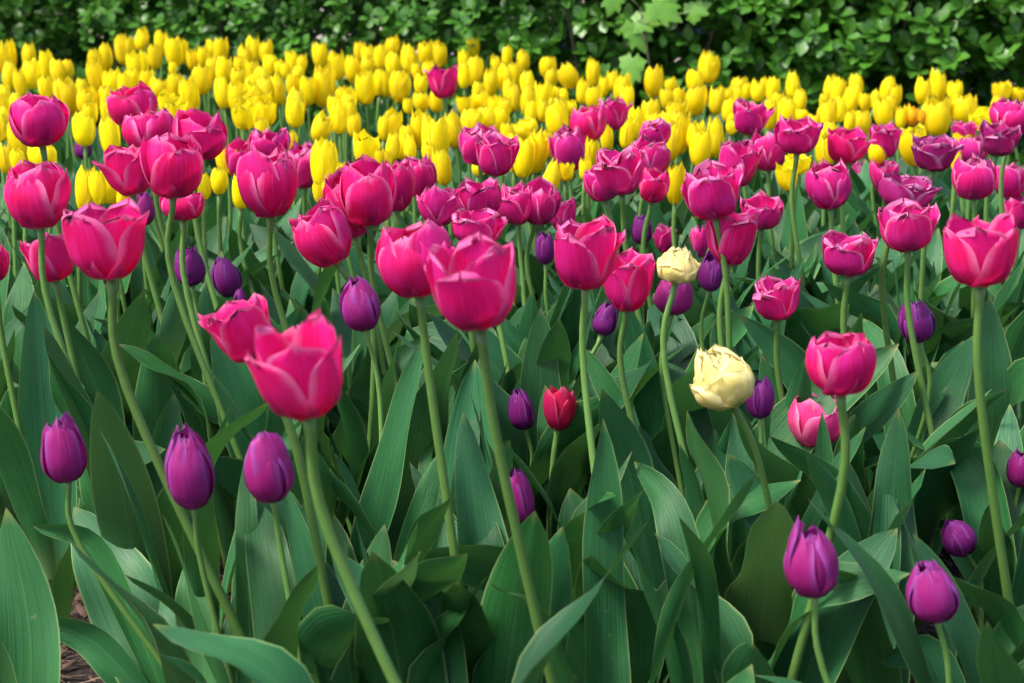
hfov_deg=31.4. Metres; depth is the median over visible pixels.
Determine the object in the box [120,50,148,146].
yellow tulip
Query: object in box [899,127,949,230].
yellow tulip
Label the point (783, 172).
yellow tulip
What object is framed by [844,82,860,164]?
yellow tulip
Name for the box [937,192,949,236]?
tulip tuft
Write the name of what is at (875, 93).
yellow tulip
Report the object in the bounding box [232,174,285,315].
yellow tulip
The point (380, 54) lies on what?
yellow tulip
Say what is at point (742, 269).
tulip tuft
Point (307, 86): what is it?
yellow tulip
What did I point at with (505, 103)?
yellow tulip
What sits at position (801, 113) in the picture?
yellow tulip
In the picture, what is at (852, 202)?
tulip tuft
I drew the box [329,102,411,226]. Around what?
yellow tulip
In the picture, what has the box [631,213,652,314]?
purple tulip
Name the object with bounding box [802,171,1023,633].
magenta tulip
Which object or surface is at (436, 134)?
yellow tulip
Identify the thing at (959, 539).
purple tulip
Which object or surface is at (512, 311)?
tulip tuft
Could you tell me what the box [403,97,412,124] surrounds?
yellow tulip
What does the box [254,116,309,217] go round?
yellow tulip
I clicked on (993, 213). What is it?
tulip tuft
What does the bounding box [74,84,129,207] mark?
yellow tulip
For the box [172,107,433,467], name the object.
magenta tulip
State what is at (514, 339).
tulip tuft
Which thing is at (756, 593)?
tulip tuft
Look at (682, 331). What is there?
tulip tuft
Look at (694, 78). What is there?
yellow tulip
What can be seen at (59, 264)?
magenta tulip
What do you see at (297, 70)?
yellow tulip
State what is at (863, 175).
tulip tuft
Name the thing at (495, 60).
yellow tulip
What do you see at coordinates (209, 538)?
tulip tuft
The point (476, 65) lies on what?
yellow tulip
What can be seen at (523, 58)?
yellow tulip
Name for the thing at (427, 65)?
yellow tulip
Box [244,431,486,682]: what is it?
purple tulip
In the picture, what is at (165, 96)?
yellow tulip
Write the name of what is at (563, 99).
yellow tulip
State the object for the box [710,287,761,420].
tulip tuft
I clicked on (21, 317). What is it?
tulip tuft
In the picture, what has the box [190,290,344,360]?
tulip tuft
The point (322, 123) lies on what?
yellow tulip
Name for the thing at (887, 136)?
magenta tulip
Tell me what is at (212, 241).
tulip tuft
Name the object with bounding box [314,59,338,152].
yellow tulip
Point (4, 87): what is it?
yellow tulip
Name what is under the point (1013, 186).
magenta tulip
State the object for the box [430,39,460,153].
yellow tulip
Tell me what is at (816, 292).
tulip tuft
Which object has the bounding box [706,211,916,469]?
magenta tulip
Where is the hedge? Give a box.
[0,0,1023,167]
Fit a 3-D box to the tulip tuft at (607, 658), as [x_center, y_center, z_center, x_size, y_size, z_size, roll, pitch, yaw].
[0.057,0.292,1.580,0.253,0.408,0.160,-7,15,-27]
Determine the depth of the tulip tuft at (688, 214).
3.27 m
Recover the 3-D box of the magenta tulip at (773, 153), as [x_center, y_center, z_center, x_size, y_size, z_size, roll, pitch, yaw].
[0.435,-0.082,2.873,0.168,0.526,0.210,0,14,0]
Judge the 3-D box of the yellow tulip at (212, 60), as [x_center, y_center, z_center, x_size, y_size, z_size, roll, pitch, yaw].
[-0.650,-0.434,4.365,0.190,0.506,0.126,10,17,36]
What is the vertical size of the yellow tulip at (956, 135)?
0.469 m
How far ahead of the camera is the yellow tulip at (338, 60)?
4.45 m
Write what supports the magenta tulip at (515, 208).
on the ground
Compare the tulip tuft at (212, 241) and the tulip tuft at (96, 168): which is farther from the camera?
the tulip tuft at (96, 168)
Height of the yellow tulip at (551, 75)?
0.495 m
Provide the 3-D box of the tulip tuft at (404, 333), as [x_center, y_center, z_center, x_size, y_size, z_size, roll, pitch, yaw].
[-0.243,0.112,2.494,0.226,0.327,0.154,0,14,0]
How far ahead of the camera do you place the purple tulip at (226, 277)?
2.43 m
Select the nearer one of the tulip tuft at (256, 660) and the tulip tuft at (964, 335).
the tulip tuft at (256, 660)
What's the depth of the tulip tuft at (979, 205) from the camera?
3.14 m
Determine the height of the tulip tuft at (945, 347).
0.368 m
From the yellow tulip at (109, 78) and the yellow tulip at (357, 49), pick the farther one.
the yellow tulip at (357, 49)
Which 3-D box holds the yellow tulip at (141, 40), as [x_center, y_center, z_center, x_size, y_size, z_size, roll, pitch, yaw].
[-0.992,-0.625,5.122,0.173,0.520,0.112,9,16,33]
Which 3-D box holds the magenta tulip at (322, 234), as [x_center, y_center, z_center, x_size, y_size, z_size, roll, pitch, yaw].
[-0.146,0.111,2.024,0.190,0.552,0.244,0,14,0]
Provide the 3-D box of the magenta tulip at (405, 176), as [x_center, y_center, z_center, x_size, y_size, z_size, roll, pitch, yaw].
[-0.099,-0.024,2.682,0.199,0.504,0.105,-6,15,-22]
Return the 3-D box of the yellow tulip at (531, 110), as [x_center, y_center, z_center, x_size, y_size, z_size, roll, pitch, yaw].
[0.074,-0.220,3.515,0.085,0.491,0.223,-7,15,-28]
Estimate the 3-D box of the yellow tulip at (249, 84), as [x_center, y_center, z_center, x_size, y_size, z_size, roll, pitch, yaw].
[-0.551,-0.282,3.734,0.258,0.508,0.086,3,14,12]
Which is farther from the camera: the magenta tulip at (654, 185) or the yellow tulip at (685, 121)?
the yellow tulip at (685, 121)
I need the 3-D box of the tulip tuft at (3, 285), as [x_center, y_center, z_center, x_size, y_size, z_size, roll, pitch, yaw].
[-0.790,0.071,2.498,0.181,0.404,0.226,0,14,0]
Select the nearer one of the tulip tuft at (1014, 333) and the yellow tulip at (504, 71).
the tulip tuft at (1014, 333)
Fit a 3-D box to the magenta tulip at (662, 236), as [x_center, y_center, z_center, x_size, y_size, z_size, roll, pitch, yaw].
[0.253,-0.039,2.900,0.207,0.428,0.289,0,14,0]
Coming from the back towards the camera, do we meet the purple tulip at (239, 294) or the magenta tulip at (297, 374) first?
the purple tulip at (239, 294)
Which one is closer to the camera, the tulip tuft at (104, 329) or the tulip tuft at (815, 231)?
the tulip tuft at (104, 329)
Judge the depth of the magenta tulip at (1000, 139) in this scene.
2.59 m
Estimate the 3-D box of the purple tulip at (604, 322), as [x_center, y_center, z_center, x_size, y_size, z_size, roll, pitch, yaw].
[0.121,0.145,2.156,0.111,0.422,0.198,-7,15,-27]
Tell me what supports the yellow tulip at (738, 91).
on the ground
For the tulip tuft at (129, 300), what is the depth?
3.12 m
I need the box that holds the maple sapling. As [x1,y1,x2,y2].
[601,0,711,98]
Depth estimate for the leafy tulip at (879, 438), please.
2.27 m
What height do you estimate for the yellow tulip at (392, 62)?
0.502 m
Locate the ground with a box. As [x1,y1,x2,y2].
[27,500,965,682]
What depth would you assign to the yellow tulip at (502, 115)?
3.40 m
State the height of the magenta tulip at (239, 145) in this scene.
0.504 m
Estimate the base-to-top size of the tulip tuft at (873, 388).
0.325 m
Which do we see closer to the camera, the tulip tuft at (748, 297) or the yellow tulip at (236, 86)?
the tulip tuft at (748, 297)
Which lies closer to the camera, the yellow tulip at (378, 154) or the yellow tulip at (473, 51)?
the yellow tulip at (378, 154)
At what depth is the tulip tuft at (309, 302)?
2.88 m
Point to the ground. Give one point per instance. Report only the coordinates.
(76, 669)
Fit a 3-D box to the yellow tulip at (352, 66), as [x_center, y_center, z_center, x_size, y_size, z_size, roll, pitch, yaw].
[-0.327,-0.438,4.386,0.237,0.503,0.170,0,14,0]
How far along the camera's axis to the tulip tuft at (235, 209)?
2.96 m
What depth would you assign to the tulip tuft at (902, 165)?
3.49 m
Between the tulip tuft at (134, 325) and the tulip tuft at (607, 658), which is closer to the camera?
the tulip tuft at (607, 658)
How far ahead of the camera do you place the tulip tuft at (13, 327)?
2.38 m
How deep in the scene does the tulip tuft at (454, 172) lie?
3.41 m
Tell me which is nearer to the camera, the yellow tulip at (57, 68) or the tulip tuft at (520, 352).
the tulip tuft at (520, 352)
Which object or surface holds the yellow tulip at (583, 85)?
on the ground
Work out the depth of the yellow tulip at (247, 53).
4.54 m
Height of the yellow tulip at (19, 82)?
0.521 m
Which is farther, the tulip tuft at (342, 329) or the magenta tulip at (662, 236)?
the magenta tulip at (662, 236)
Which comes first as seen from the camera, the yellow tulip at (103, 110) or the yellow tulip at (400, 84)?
the yellow tulip at (103, 110)
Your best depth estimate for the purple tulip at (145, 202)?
2.52 m
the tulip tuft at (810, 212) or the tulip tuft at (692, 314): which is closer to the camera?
the tulip tuft at (692, 314)
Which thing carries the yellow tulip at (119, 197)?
on the ground
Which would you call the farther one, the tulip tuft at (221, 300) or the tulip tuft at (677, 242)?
the tulip tuft at (677, 242)
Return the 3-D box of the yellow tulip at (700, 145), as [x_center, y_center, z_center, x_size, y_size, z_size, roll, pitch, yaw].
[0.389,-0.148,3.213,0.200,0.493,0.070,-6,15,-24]
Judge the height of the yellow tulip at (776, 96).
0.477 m
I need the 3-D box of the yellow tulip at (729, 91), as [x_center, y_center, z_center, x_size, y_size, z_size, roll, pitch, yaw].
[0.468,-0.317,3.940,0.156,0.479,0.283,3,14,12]
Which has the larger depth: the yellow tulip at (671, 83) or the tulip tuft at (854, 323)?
the yellow tulip at (671, 83)
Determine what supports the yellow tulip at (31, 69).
on the ground
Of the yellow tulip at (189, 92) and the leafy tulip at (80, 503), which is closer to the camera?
the leafy tulip at (80, 503)
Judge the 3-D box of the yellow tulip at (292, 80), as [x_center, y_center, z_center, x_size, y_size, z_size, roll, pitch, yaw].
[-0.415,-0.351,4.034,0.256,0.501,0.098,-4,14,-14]
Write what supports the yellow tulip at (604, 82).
on the ground
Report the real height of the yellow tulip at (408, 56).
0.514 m
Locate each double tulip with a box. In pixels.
[657,245,801,597]
[689,344,925,682]
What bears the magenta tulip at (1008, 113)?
on the ground
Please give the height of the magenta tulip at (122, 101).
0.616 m
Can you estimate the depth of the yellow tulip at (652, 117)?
3.41 m
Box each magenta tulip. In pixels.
[0,242,164,643]
[3,159,229,599]
[9,92,244,440]
[19,232,267,598]
[61,197,420,682]
[92,144,304,569]
[106,80,304,314]
[120,192,325,456]
[121,105,352,367]
[139,132,465,525]
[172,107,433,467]
[174,136,318,294]
[198,293,484,682]
[236,144,455,534]
[242,127,336,318]
[244,308,401,682]
[287,198,464,559]
[288,140,391,243]
[322,166,521,416]
[338,154,639,498]
[375,158,423,371]
[375,219,552,682]
[392,208,660,539]
[393,176,602,388]
[398,154,582,285]
[408,182,561,327]
[423,63,473,188]
[424,231,754,682]
[427,312,643,540]
[458,122,515,242]
[475,131,519,336]
[494,181,594,381]
[499,197,638,296]
[503,213,800,682]
[516,174,560,316]
[544,131,701,288]
[548,105,697,229]
[548,123,683,249]
[548,164,643,353]
[586,247,898,588]
[593,143,735,483]
[597,96,687,223]
[600,117,670,259]
[622,216,695,291]
[639,164,789,369]
[644,224,822,324]
[654,331,897,682]
[668,158,919,446]
[693,190,879,372]
[696,139,818,306]
[697,113,946,307]
[702,96,875,281]
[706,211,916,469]
[736,353,990,534]
[739,230,1006,549]
[752,128,838,275]
[752,274,954,512]
[773,157,973,360]
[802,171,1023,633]
[805,126,965,306]
[846,121,956,234]
[848,159,951,194]
[864,120,979,220]
[869,158,898,205]
[870,134,1014,228]
[877,198,1023,626]
[893,133,1023,404]
[912,152,1023,327]
[941,161,1023,247]
[943,210,1023,646]
[956,119,1023,319]
[989,97,1023,280]
[1004,195,1023,263]
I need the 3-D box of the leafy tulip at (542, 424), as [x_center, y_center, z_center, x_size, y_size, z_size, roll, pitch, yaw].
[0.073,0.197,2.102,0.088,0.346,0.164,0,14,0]
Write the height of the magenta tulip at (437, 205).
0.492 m
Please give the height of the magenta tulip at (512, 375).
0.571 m
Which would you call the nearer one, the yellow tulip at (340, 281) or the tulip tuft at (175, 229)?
the yellow tulip at (340, 281)
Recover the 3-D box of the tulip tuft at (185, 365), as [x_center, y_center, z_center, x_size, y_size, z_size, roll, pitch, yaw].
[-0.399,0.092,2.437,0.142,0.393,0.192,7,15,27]
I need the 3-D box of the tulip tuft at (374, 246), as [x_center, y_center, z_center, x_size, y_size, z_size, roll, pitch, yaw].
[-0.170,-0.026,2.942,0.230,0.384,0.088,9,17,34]
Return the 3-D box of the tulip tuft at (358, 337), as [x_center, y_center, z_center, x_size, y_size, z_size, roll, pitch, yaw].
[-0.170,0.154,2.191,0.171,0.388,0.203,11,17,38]
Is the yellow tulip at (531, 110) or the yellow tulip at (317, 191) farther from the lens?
the yellow tulip at (531, 110)
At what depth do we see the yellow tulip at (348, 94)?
3.56 m
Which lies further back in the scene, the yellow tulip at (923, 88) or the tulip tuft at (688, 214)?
the yellow tulip at (923, 88)
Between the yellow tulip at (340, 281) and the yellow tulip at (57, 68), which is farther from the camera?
the yellow tulip at (57, 68)
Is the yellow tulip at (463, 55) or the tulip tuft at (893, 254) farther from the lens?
the yellow tulip at (463, 55)
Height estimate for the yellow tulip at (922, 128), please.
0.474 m
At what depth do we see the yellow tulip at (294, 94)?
3.58 m
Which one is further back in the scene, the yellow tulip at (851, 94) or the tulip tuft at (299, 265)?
the yellow tulip at (851, 94)
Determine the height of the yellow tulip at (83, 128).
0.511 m
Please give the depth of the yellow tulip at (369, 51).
4.73 m
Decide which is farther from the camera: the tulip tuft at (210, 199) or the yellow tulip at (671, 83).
the yellow tulip at (671, 83)
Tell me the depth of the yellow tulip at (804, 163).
2.82 m
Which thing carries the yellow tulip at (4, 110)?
on the ground
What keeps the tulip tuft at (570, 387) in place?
on the ground
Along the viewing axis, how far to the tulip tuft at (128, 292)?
3.15 m
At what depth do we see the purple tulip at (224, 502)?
2.16 m
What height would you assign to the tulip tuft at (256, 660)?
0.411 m
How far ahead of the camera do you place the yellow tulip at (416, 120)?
3.15 m
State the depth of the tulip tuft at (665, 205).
3.03 m
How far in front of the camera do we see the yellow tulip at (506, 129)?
3.15 m
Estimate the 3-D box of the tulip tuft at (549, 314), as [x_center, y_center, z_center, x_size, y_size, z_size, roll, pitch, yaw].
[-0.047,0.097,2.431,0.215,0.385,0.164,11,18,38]
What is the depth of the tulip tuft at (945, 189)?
3.33 m
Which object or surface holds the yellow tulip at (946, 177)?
on the ground
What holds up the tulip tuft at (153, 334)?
on the ground
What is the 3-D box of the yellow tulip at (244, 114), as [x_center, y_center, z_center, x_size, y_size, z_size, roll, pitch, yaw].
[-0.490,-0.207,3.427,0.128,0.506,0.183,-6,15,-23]
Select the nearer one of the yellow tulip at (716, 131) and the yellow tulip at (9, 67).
the yellow tulip at (716, 131)
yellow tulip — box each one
[0,38,16,92]
[0,41,9,84]
[0,75,53,182]
[0,81,10,100]
[0,92,77,210]
[0,104,76,209]
[0,111,94,241]
[0,114,36,237]
[0,141,67,286]
[2,58,17,106]
[7,123,28,160]
[9,90,20,105]
[9,147,27,262]
[13,68,76,173]
[22,42,65,163]
[22,57,61,163]
[27,145,76,287]
[39,48,92,152]
[50,57,69,158]
[53,76,77,176]
[60,48,101,161]
[62,59,93,165]
[67,114,172,307]
[67,164,94,309]
[68,56,102,155]
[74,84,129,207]
[76,78,87,167]
[80,66,118,161]
[82,100,108,208]
[88,168,108,340]
[93,42,112,161]
[97,85,115,109]
[98,70,131,203]
[100,97,109,121]
[106,180,209,311]
[114,33,126,70]
[116,192,164,340]
[120,35,135,138]
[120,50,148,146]
[120,72,216,176]
[124,68,138,86]
[126,48,143,77]
[134,26,148,51]
[139,69,154,85]
[147,97,187,201]
[148,42,161,79]
[149,75,168,197]
[154,29,167,80]
[158,88,179,109]
[164,36,213,115]
[169,60,211,176]
[176,36,188,74]
[179,74,207,203]
[186,48,197,69]
[191,63,231,177]
[197,44,239,168]
[197,172,211,279]
[201,38,215,115]
[206,38,308,135]
[206,55,279,131]
[207,66,267,168]
[210,166,227,254]
[211,74,233,196]
[212,35,259,138]
[213,36,232,140]
[215,56,253,148]
[215,148,301,277]
[225,90,256,212]
[228,77,245,137]
[230,54,243,141]
[230,66,246,138]
[231,66,351,153]
[231,98,258,140]
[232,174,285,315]
[234,129,297,252]
[237,42,280,132]
[244,79,260,121]
[245,60,258,76]
[245,73,258,134]
[250,87,272,103]
[254,100,275,124]
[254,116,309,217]
[256,74,274,130]
[263,53,307,145]
[270,73,287,153]
[274,58,284,127]
[275,49,297,131]
[280,62,308,142]
[280,180,331,438]
[285,96,309,189]
[286,73,299,144]
[287,86,305,131]
[297,53,306,145]
[300,72,315,141]
[307,109,332,207]
[310,135,340,313]
[311,94,341,153]
[312,41,394,116]
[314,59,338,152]
[321,129,380,269]
[322,179,347,393]
[327,40,391,114]
[328,50,380,131]
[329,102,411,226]
[335,85,347,160]
[336,161,423,278]
[337,55,361,162]
[338,99,356,162]
[339,149,458,276]
[341,85,356,162]
[347,111,360,161]
[355,66,375,134]
[357,51,400,127]
[358,43,407,124]
[361,44,373,108]
[361,54,375,135]
[362,130,497,252]
[363,34,414,125]
[363,132,455,254]
[363,134,416,258]
[370,73,427,163]
[373,39,448,116]
[373,124,420,237]
[374,68,383,131]
[374,149,390,228]
[378,114,423,221]
[379,61,422,158]
[381,59,433,115]
[382,42,417,109]
[382,70,389,114]
[383,139,435,225]
[385,106,402,136]
[389,68,467,163]
[400,112,449,232]
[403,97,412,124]
[410,106,426,217]
[413,91,466,168]
[429,91,453,161]
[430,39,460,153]
[431,146,452,242]
[444,109,461,186]
[451,82,520,172]
[453,81,505,186]
[455,93,540,178]
[458,49,468,154]
[458,61,488,180]
[460,108,520,214]
[462,106,509,188]
[466,36,513,123]
[467,55,539,140]
[472,89,488,109]
[472,164,554,297]
[477,106,579,195]
[483,65,497,96]
[487,94,581,188]
[490,53,523,123]
[497,95,511,211]
[498,61,511,91]
[500,122,514,187]
[502,45,511,65]
[503,78,547,178]
[507,132,528,240]
[508,60,520,123]
[512,117,544,176]
[514,130,577,221]
[517,48,529,72]
[520,70,534,90]
[520,84,581,187]
[525,99,581,193]
[528,126,597,243]
[529,85,559,181]
[533,157,560,255]
[534,78,584,182]
[536,67,557,133]
[537,99,568,199]
[538,56,569,127]
[538,156,591,272]
[543,129,552,168]
[545,97,579,206]
[548,96,567,108]
[557,62,587,107]
[560,87,581,184]
[560,161,574,201]
[566,99,580,188]
[576,76,621,149]
[585,85,680,163]
[585,136,628,252]
[586,56,614,148]
[599,73,609,147]
[601,124,612,148]
[606,70,617,100]
[613,71,630,146]
[614,64,679,165]
[617,87,674,194]
[619,81,633,201]
[619,113,636,150]
[627,98,687,204]
[628,105,643,197]
[631,115,724,205]
[638,110,677,193]
[641,98,659,120]
[645,111,658,121]
[665,76,690,173]
[666,116,740,225]
[667,160,840,292]
[671,108,757,207]
[673,86,684,102]
[680,49,722,161]
[682,68,703,171]
[685,84,707,167]
[686,119,753,211]
[689,122,766,224]
[706,85,743,132]
[708,84,805,188]
[709,86,762,181]
[717,96,797,161]
[721,98,751,142]
[726,117,736,139]
[727,112,761,192]
[730,76,765,184]
[736,78,765,169]
[742,82,776,177]
[760,76,769,135]
[761,97,837,200]
[764,98,777,182]
[766,76,787,154]
[771,89,813,190]
[775,162,902,305]
[785,69,806,155]
[785,154,848,250]
[793,87,813,195]
[795,108,837,184]
[808,112,819,215]
[811,108,870,162]
[815,129,833,225]
[817,119,869,228]
[819,92,828,103]
[823,73,834,99]
[830,75,846,99]
[836,95,845,127]
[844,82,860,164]
[844,109,855,129]
[845,144,885,242]
[848,73,890,160]
[849,92,871,166]
[867,89,879,140]
[873,97,909,174]
[879,75,895,99]
[886,95,944,178]
[890,84,913,174]
[890,105,906,161]
[891,94,950,176]
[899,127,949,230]
[900,123,978,213]
[906,103,918,126]
[915,75,979,167]
[916,79,962,137]
[918,109,946,177]
[921,102,951,208]
[927,132,977,213]
[929,68,1019,164]
[943,97,987,160]
[949,150,961,217]
[950,91,1001,197]
[968,106,1009,165]
[988,93,1000,162]
[992,80,1013,99]
[1012,86,1023,196]
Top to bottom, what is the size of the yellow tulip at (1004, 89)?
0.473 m
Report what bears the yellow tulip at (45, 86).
on the ground
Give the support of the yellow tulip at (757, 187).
on the ground
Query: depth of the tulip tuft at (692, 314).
2.45 m
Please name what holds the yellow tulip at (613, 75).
on the ground
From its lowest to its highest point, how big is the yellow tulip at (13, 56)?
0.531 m
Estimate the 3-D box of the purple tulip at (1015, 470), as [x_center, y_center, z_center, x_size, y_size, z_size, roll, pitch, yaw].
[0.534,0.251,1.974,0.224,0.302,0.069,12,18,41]
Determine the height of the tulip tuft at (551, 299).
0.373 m
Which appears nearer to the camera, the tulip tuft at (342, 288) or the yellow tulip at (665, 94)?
the tulip tuft at (342, 288)
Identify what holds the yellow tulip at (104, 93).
on the ground
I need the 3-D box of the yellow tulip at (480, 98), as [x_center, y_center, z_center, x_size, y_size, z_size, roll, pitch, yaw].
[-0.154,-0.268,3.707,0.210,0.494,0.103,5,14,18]
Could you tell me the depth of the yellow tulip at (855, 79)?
4.18 m
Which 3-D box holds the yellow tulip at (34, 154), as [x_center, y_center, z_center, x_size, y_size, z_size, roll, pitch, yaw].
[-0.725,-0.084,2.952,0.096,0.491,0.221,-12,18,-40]
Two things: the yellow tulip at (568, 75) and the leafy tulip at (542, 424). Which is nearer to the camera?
the leafy tulip at (542, 424)
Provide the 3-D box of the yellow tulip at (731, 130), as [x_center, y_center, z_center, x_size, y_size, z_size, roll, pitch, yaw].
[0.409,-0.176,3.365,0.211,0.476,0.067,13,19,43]
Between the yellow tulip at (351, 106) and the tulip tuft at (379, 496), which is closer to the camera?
the tulip tuft at (379, 496)
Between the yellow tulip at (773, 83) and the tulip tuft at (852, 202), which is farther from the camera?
the yellow tulip at (773, 83)
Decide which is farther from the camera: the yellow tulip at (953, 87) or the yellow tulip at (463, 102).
the yellow tulip at (953, 87)
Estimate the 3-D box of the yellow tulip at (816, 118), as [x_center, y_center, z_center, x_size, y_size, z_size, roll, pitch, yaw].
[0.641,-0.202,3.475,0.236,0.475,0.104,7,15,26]
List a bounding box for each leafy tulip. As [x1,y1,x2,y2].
[0,508,60,682]
[7,382,83,508]
[33,507,164,682]
[159,570,235,682]
[331,554,467,682]
[334,515,357,562]
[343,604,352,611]
[392,545,584,682]
[537,351,596,499]
[557,480,684,682]
[633,408,639,430]
[753,640,775,660]
[815,413,833,463]
[873,362,1019,450]
[880,605,1023,682]
[931,437,1023,625]
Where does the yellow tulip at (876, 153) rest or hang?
on the ground
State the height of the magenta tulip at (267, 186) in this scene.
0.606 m
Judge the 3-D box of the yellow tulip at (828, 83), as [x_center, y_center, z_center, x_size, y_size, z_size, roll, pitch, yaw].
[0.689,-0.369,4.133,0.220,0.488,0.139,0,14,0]
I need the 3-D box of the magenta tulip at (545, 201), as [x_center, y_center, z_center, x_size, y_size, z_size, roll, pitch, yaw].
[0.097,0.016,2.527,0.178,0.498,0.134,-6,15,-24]
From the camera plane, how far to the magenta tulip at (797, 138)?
2.48 m
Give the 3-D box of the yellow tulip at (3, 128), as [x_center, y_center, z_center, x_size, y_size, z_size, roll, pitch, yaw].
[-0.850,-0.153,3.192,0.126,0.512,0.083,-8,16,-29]
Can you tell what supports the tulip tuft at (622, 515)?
on the ground
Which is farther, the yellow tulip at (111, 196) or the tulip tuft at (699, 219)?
the tulip tuft at (699, 219)
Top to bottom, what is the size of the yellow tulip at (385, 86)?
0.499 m
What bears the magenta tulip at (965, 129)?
on the ground
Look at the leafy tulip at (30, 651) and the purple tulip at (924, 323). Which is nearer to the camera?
the leafy tulip at (30, 651)
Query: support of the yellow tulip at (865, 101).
on the ground
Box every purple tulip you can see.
[40,410,388,682]
[74,141,91,170]
[137,192,154,331]
[157,422,417,682]
[166,245,360,588]
[192,285,246,378]
[211,256,343,357]
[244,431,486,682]
[335,275,456,563]
[410,452,631,522]
[504,386,580,470]
[535,231,553,314]
[588,301,681,480]
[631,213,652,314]
[638,280,731,495]
[668,250,722,372]
[683,374,774,501]
[755,514,1023,682]
[808,499,1023,682]
[870,298,946,492]
[937,446,1023,529]
[941,404,1023,633]
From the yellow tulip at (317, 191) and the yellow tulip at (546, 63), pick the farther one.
the yellow tulip at (546, 63)
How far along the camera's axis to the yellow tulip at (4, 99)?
3.34 m
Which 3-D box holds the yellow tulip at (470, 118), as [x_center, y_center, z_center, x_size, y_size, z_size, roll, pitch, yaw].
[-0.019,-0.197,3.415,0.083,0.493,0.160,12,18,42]
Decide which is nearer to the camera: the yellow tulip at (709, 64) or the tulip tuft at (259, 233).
the tulip tuft at (259, 233)
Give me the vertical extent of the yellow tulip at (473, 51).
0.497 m
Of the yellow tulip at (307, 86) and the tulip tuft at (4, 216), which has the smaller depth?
the tulip tuft at (4, 216)
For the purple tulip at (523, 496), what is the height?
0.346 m
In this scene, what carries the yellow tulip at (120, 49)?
on the ground
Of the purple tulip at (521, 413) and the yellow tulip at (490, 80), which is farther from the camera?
the yellow tulip at (490, 80)
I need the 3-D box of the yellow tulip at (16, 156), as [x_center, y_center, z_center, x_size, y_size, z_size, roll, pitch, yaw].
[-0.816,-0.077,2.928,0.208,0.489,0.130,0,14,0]
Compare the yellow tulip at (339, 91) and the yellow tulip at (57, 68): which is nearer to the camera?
the yellow tulip at (339, 91)
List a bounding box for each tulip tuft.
[0,156,103,228]
[0,173,76,241]
[0,178,6,213]
[0,207,8,235]
[0,236,10,318]
[0,243,15,300]
[0,289,100,536]
[0,306,28,402]
[1,198,22,236]
[1,234,21,261]
[3,263,49,518]
[9,242,104,305]
[12,280,105,384]
[17,258,66,291]
[20,225,35,238]
[27,235,37,242]
[30,248,166,326]
[56,225,278,327]
[57,161,178,240]
[59,216,171,309]
[69,455,317,682]
[73,221,187,303]
[81,285,150,423]
[85,316,193,437]
[87,217,226,319]
[93,303,222,566]
[100,238,179,335]
[101,419,302,633]
[105,272,131,299]
[120,295,130,314]
[125,210,173,296]
[137,206,245,268]
[140,223,292,271]
[149,330,155,339]
[153,520,648,682]
[168,299,348,481]
[174,212,258,247]
[180,251,223,408]
[187,207,232,237]
[190,188,227,246]
[190,238,316,274]
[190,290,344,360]
[195,306,346,538]
[206,343,422,573]
[207,189,309,216]
[222,216,293,294]
[224,277,346,320]
[228,227,389,305]
[232,199,266,227]
[232,241,253,266]
[243,456,467,601]
[247,235,281,300]
[249,359,511,540]
[250,190,302,229]
[250,224,377,249]
[258,223,375,313]
[259,282,441,428]
[276,187,374,232]
[276,231,452,290]
[298,188,353,246]
[323,292,414,392]
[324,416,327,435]
[326,331,474,427]
[329,298,415,433]
[330,288,351,358]
[334,298,507,387]
[342,246,516,305]
[351,330,470,435]
[365,260,528,305]
[373,237,376,258]
[406,320,692,409]
[419,180,453,219]
[441,305,524,327]
[443,222,510,245]
[451,209,589,247]
[452,153,475,182]
[455,288,571,366]
[455,412,572,682]
[463,291,573,339]
[470,393,642,601]
[490,419,756,682]
[492,291,537,338]
[496,319,659,399]
[504,171,581,198]
[505,298,527,328]
[535,291,654,301]
[536,175,640,217]
[537,223,550,234]
[541,288,644,339]
[547,267,563,299]
[548,272,712,327]
[567,185,585,204]
[568,380,590,391]
[576,193,585,214]
[577,190,635,222]
[586,295,753,372]
[589,270,750,363]
[628,236,705,258]
[628,461,909,682]
[631,220,705,269]
[636,186,691,224]
[637,188,778,247]
[646,230,757,311]
[647,233,708,258]
[647,293,783,392]
[658,195,683,234]
[660,243,805,363]
[676,250,774,370]
[686,214,701,222]
[686,411,865,645]
[693,281,868,395]
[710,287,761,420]
[733,243,816,277]
[738,191,816,222]
[740,174,870,229]
[743,225,870,305]
[748,303,953,384]
[757,170,837,233]
[761,250,920,303]
[762,238,899,275]
[762,239,899,281]
[769,269,962,347]
[769,436,1023,682]
[773,208,839,244]
[780,192,810,226]
[794,232,826,278]
[798,172,938,225]
[801,282,960,365]
[804,199,813,233]
[806,340,963,489]
[807,153,906,235]
[807,193,942,234]
[807,408,917,682]
[808,227,819,236]
[809,210,819,231]
[821,280,1020,372]
[842,253,948,280]
[852,189,881,239]
[858,160,874,238]
[858,198,983,237]
[869,188,966,218]
[871,212,962,309]
[875,229,1023,274]
[893,497,1023,677]
[909,260,1023,361]
[911,173,1023,219]
[913,287,995,346]
[913,533,1023,682]
[918,310,1023,579]
[919,250,958,318]
[927,172,993,211]
[935,167,1023,228]
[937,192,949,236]
[984,283,1001,302]
[989,201,997,219]
[1019,401,1023,430]
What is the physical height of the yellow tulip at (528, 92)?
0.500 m

